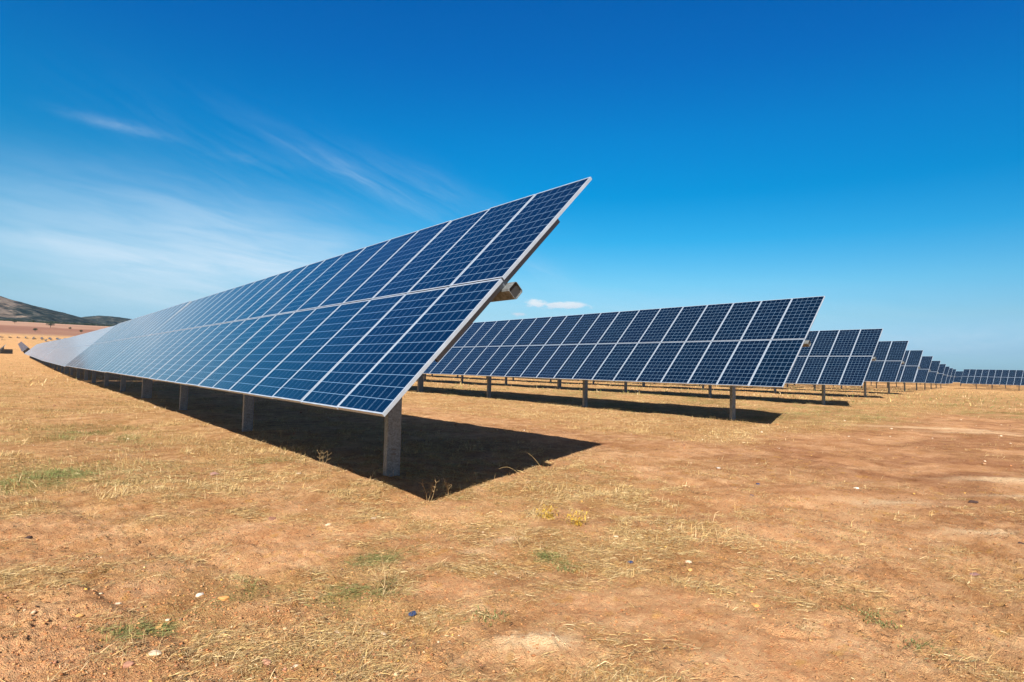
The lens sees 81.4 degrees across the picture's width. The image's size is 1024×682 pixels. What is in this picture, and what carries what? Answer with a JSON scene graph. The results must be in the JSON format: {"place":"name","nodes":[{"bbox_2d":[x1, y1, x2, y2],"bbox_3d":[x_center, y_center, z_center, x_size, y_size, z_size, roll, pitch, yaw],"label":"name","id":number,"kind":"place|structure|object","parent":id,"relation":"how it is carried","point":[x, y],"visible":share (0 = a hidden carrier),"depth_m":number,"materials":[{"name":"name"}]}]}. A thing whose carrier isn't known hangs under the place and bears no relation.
{"place":"outdoors","nodes":[
{"label":"outdoors","id":0,"kind":"place"},
{"bbox_2d":[0,296,103,325],"bbox_3d":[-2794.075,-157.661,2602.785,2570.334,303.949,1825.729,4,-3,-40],"label":"hill","id":1,"kind":"structure","parent":0,"point":[10,309],"depth_m":2772.42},
{"bbox_2d":[0,319,114,325],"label":"scrub wood","id":2,"kind":"object","parent":1,"relation":"on","point":[76,323],"visible":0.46,"depth_m":2378.91,"materials":[{"name":"green plant"}]},
{"bbox_2d":[81,316,130,325],"bbox_3d":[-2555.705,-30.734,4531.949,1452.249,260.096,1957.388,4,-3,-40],"label":"hills","id":3,"kind":"structure","parent":0,"point":[107,320],"depth_m":4124.22,"materials":[{"name":"grey"}]},
{"bbox_2d":[0,321,1023,681],"bbox_3d":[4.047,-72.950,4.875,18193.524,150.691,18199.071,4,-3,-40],"label":"ground","id":4,"kind":"structure","parent":0,"point":[828,455],"depth_m":5.48,"materials":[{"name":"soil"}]},
{"bbox_2d":[24,343,41,358],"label":"solar table","id":5,"kind":"object","parent":4,"relation":"on","point":[31,349],"visible":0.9,"depth_m":151.67,"materials":[{"name":"metal"}]},
{"bbox_2d":[27,341,50,361],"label":"solar table","id":6,"kind":"object","parent":4,"relation":"on","point":[37,349],"visible":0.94,"depth_m":117.91,"materials":[{"name":"metal"}]},
{"bbox_2d":[32,338,67,367],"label":"solar table","id":7,"kind":"object","parent":4,"relation":"on","point":[47,349],"visible":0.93,"depth_m":83.71,"materials":[{"name":"metal"}]},
{"bbox_2d":[41,325,115,380],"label":"solar table","id":8,"kind":"object","parent":4,"relation":"on","point":[66,352],"visible":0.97,"depth_m":49.36,"materials":[{"name":"metal"}]},
{"bbox_2d":[123,661,134,668],"bbox_3d":[-1.830,1.551,2.851,0.054,0.031,0.058,3,-3,-27],"label":"stone","id":9,"kind":"object","parent":4,"relation":"on","point":[126,664],"visible":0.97,"depth_m":2.83,"materials":[{"name":"pink stone"}]},
{"bbox_2d":[148,650,160,656],"bbox_3d":[-1.762,1.540,2.935,0.052,0.027,0.063,4,-3,-42],"label":"stone","id":10,"kind":"object","parent":4,"relation":"on","point":[152,652],"visible":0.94,"depth_m":2.92,"materials":[{"name":"beige stone"}]},
{"bbox_2d":[218,596,229,600],"bbox_3d":[-1.818,1.625,3.763,0.063,0.030,0.062,0,-3,33],"label":"stone","id":11,"kind":"object","parent":4,"relation":"on","point":[222,598],"visible":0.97,"depth_m":3.74,"materials":[{"name":"stone"}]},
{"bbox_2d":[262,659,270,664],"bbox_3d":[-1.231,1.611,2.993,0.044,0.026,0.062,2,-2,-10],"label":"stone","id":12,"kind":"object","parent":4,"relation":"on","point":[268,662],"visible":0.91,"depth_m":2.98,"materials":[{"name":"pink stone"}]},
{"bbox_2d":[317,452,329,473],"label":"weed plant","id":13,"kind":"object","parent":4,"relation":"on","point":[322,461],"visible":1,"depth_m":8.03,"materials":[{"name":"beige plant"}]},
{"bbox_2d":[65,177,591,476],"bbox_3d":[-13.790,0.490,22.641,2.772,4.313,42.684,4,-3,-40],"label":"solar table","id":14,"kind":"object","parent":4,"relation":"on","point":[377,329],"visible":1,"depth_m":8.64,"materials":[{"name":"blue glass"}]},
{"bbox_2d":[369,558,389,594],"bbox_3d":[-0.872,1.556,3.943,0.166,0.242,0.323,2,-3,-20],"label":"weed plant","id":15,"kind":"object","parent":4,"relation":"on","point":[385,567],"visible":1,"depth_m":3.98,"materials":[{"name":"beige plant"}]},
{"bbox_2d":[408,611,416,615],"bbox_3d":[-0.612,1.674,3.655,0.050,0.021,0.067,3,-3,-27],"label":"scrap piece","id":16,"kind":"object","parent":4,"relation":"on","point":[412,613],"visible":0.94,"depth_m":3.64,"materials":[{"name":"blue"}]},
{"bbox_2d":[421,479,435,500],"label":"weed plant","id":17,"kind":"object","parent":4,"relation":"on","point":[431,490],"visible":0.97,"depth_m":6.68,"materials":[{"name":"beige plant"}]},
{"bbox_2d":[441,479,449,494],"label":"weed plant","id":18,"kind":"object","parent":4,"relation":"on","point":[446,486],"visible":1,"depth_m":7.03,"materials":[{"name":"beige plant"}]},
{"bbox_2d":[473,605,512,626],"bbox_3d":[-0.115,1.654,3.605,0.241,0.056,0.242,3,-3,-26],"label":"weed plant","id":19,"kind":"object","parent":4,"relation":"on","point":[490,615],"visible":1,"depth_m":3.60,"materials":[{"name":"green plant"}]},
{"bbox_2d":[0,456,1023,681],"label":"soil crumbs","id":20,"kind":"object","parent":4,"relation":"on","point":[247,655],"visible":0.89,"depth_m":3.61,"materials":[{"name":"brown soil"}]},
{"bbox_2d":[0,358,1023,410],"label":"dry grass","id":21,"kind":"structure","parent":4,"relation":"on","point":[952,391],"depth_m":48.47,"materials":[{"name":"plant"}]},
{"bbox_2d":[813,361,940,389],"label":"solar table","id":22,"kind":"object","parent":21,"relation":"on","point":[933,372],"visible":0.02,"depth_m":74.72,"materials":[{"name":"glass"}]},
{"bbox_2d":[871,369,955,387],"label":"solar table","id":23,"kind":"object","parent":21,"relation":"on","point":[952,375],"visible":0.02,"depth_m":118.53,"materials":[{"name":"glass"}]},
{"bbox_2d":[896,368,952,388],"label":"solar table","id":24,"kind":"object","parent":21,"relation":"on","point":[949,376],"visible":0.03,"depth_m":108.08,"materials":[{"name":"glass"}]},
{"bbox_2d":[0,440,1023,681],"bbox_3d":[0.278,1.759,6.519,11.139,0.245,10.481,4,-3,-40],"label":"straw litter","id":25,"kind":"object","parent":4,"relation":"on","point":[338,629],"visible":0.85,"depth_m":4.45,"materials":[{"name":"beige plant"}]},
{"bbox_2d":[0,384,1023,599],"bbox_3d":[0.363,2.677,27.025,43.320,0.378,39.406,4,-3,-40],"label":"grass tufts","id":26,"kind":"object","parent":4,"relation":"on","point":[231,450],"visible":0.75,"depth_m":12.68,"materials":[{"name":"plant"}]},
{"bbox_2d":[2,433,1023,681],"bbox_3d":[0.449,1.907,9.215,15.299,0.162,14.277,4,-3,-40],"label":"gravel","id":27,"kind":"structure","parent":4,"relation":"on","point":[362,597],"depth_m":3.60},
{"bbox_2d":[497,512,528,548],"bbox_3d":[0.025,1.564,4.924,0.292,0.331,0.189,0,-3,28],"label":"weed plant","id":28,"kind":"object","parent":4,"relation":"on","point":[515,530],"visible":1,"depth_m":4.95,"materials":[{"name":"beige plant"}]},
{"bbox_2d":[536,505,557,519],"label":"weed plant","id":29,"kind":"object","parent":4,"relation":"on","point":[547,514],"visible":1,"depth_m":6.00,"materials":[{"name":"yellow plant"}]},
{"bbox_2d":[538,550,561,561],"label":"weed plant","id":30,"kind":"object","parent":4,"relation":"on","point":[547,556],"visible":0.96,"depth_m":4.76,"materials":[{"name":"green plant"}]},
{"bbox_2d":[552,560,580,573],"bbox_3d":[0.412,1.708,4.531,0.245,0.064,0.257,2,-2,-11],"label":"weed plant","id":31,"kind":"object","parent":4,"relation":"on","point":[564,567],"visible":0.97,"depth_m":4.50,"materials":[{"name":"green plant"}]},
{"bbox_2d":[564,509,586,526],"bbox_3d":[0.617,1.698,5.739,0.251,0.158,0.262,0,-3,31],"label":"weed plant","id":32,"kind":"object","parent":4,"relation":"on","point":[573,518],"visible":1,"depth_m":5.74,"materials":[{"name":"yellow plant"}]},
{"bbox_2d":[417,296,824,420],"bbox_3d":[-5.118,1.131,33.661,2.798,4.286,42.684,4,-4,-40],"label":"solar table","id":33,"kind":"object","parent":4,"relation":"on","point":[753,344],"visible":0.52,"depth_m":21.52,"materials":[{"name":"blue glass"}]},
{"bbox_2d":[424,328,882,404],"bbox_3d":[3.600,1.913,44.768,2.767,4.298,42.684,4,-4,-40],"label":"solar table","id":34,"kind":"object","parent":4,"relation":"on","point":[838,357],"visible":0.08,"depth_m":29.82,"materials":[{"name":"blue glass"}]},
{"bbox_2d":[512,341,908,396],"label":"solar table","id":35,"kind":"object","parent":4,"relation":"on","point":[883,368],"visible":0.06,"depth_m":40.55,"materials":[{"name":"glass"}]},
{"bbox_2d":[577,350,922,393],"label":"solar table","id":36,"kind":"object","parent":4,"relation":"on","point":[907,372],"visible":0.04,"depth_m":51.91,"materials":[{"name":"glass"}]},
{"bbox_2d":[787,356,932,391],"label":"solar table","id":37,"kind":"object","parent":4,"relation":"on","point":[923,370],"visible":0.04,"depth_m":63.15,"materials":[{"name":"glass"}]},
{"bbox_2d":[840,603,880,621],"bbox_3d":[2.208,1.702,3.788,0.228,0.071,0.270,4,-3,-40],"label":"weed plant","id":38,"kind":"object","parent":4,"relation":"on","point":[862,611],"visible":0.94,"depth_m":3.77,"materials":[{"name":"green plant"}]},
{"bbox_2d":[794,364,945,389],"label":"solar table","id":39,"kind":"object","parent":4,"relation":"on","point":[939,376],"visible":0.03,"depth_m":85.95,"materials":[{"name":"glass"}]},
{"bbox_2d":[858,611,901,628],"bbox_3d":[2.259,1.710,3.648,0.238,0.067,0.237,4,-3,-40],"label":"weed plant","id":40,"kind":"object","parent":4,"relation":"on","point":[877,622],"visible":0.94,"depth_m":3.65,"materials":[{"name":"beige plant"}]},
{"bbox_2d":[887,366,949,388],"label":"solar table","id":41,"kind":"object","parent":4,"relation":"on","point":[945,375],"visible":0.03,"depth_m":96.96,"materials":[{"name":"glass"}]},
{"bbox_2d":[897,635,942,656],"bbox_3d":[2.291,1.700,3.354,0.253,0.074,0.234,4,-3,-40],"label":"weed plant","id":42,"kind":"object","parent":4,"relation":"on","point":[919,646],"visible":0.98,"depth_m":3.35,"materials":[{"name":"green plant"}]},
{"bbox_2d":[877,371,992,386],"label":"solar table","id":43,"kind":"object","parent":4,"relation":"on","point":[958,376],"visible":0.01,"depth_m":151.65,"materials":[{"name":"glass"}]},
{"bbox_2d":[960,369,1023,390],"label":"solar table","id":44,"kind":"object","parent":4,"relation":"on","point":[1001,377],"visible":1,"depth_m":113.50,"materials":[{"name":"glass"}]},
{"bbox_2d":[0,0,1023,370],"label":"sky","id":45,"kind":"structure","parent":0,"point":[866,157],"materials":[{"name":"blue"}]}
]}

